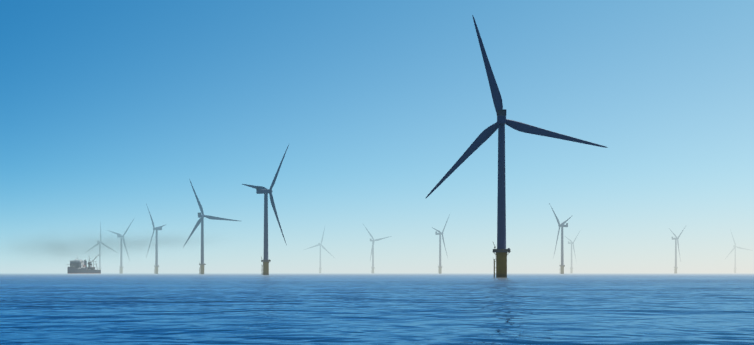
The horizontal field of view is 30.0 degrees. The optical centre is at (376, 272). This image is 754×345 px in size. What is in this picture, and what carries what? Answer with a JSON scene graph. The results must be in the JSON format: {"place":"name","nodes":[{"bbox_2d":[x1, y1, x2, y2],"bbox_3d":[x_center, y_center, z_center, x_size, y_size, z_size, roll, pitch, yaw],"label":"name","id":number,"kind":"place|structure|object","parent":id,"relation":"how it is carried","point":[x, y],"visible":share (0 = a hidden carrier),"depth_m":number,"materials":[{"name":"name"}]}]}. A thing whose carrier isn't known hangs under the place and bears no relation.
{"place":"outdoors","nodes":[
{"label":"outdoors","id":0,"kind":"place"},
{"bbox_2d":[0,272,753,344],"bbox_3d":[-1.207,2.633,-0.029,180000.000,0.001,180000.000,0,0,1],"label":"sea","id":1,"kind":"structure","parent":0,"point":[395,308],"depth_m":102.40,"materials":[{"name":"liquid"}]},
{"bbox_2d":[66,257,100,273],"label":"ship","id":2,"kind":"object","parent":1,"relation":"on","point":[78,266],"visible":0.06,"depth_m":2987.91,"materials":[{"name":"metal"}]},
{"bbox_2d":[87,222,117,269],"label":"turbine","id":3,"kind":"object","parent":1,"relation":"in","point":[99,243],"depth_m":3635.17,"materials":[{"name":"metal"}]},
{"bbox_2d":[108,219,133,273],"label":"turbine","id":4,"kind":"object","parent":1,"relation":"in","point":[120,266],"visible":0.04,"depth_m":3042.51,"materials":[{"name":"metal"}]},
{"bbox_2d":[146,204,164,273],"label":"turbine","id":5,"kind":"object","parent":1,"relation":"in","point":[156,265],"visible":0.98,"depth_m":2509.85,"materials":[{"name":"metal"}]},
{"bbox_2d":[183,179,238,273],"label":"turbine","id":6,"kind":"object","parent":1,"relation":"in","point":[201,221],"visible":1,"depth_m":1936.88,"materials":[{"name":"metal"}]},
{"bbox_2d":[242,145,288,274],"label":"turbine","id":7,"kind":"object","parent":1,"relation":"in","point":[265,192],"visible":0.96,"depth_m":1347.40,"materials":[{"name":"metal"}]},
{"bbox_2d":[304,227,330,272],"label":"turbine","id":8,"kind":"object","parent":1,"relation":"in","point":[323,247],"visible":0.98,"depth_m":3931.41,"materials":[{"name":"metal"}]},
{"bbox_2d":[363,224,390,272],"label":"turbine","id":9,"kind":"object","parent":1,"relation":"in","point":[372,254],"visible":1,"depth_m":3422.90,"materials":[{"name":"metal"}]},
{"bbox_2d":[432,214,449,273],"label":"turbine","id":10,"kind":"object","parent":1,"relation":"in","point":[439,266],"visible":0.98,"depth_m":2823.66,"materials":[{"name":"metal"}]},
{"bbox_2d":[425,15,607,277],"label":"turbine","id":11,"kind":"object","parent":1,"relation":"in","point":[501,251],"visible":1,"depth_m":719.64,"materials":[{"name":"metal"}]},
{"bbox_2d":[549,203,572,273],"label":"turbine","id":12,"kind":"object","parent":1,"relation":"in","point":[562,225],"visible":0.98,"depth_m":2340.42,"materials":[{"name":"metal"}]},
{"bbox_2d":[565,231,579,272],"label":"turbine","id":13,"kind":"object","parent":1,"relation":"in","point":[571,268],"visible":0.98,"depth_m":3721.76,"materials":[{"name":"metal"}]},
{"bbox_2d":[670,226,685,272],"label":"turbine","id":14,"kind":"object","parent":1,"relation":"in","point":[676,243],"visible":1,"depth_m":3232.18,"materials":[{"name":"metal"}]},
{"bbox_2d":[725,229,752,272],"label":"turbine","id":15,"kind":"object","parent":1,"relation":"in","point":[735,246],"visible":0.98,"depth_m":4269.79,"materials":[{"name":"metal"}]},
{"bbox_2d":[0,0,753,271],"label":"sky","id":16,"kind":"structure","parent":0,"point":[109,109],"materials":[{"name":"blue"}]}
]}

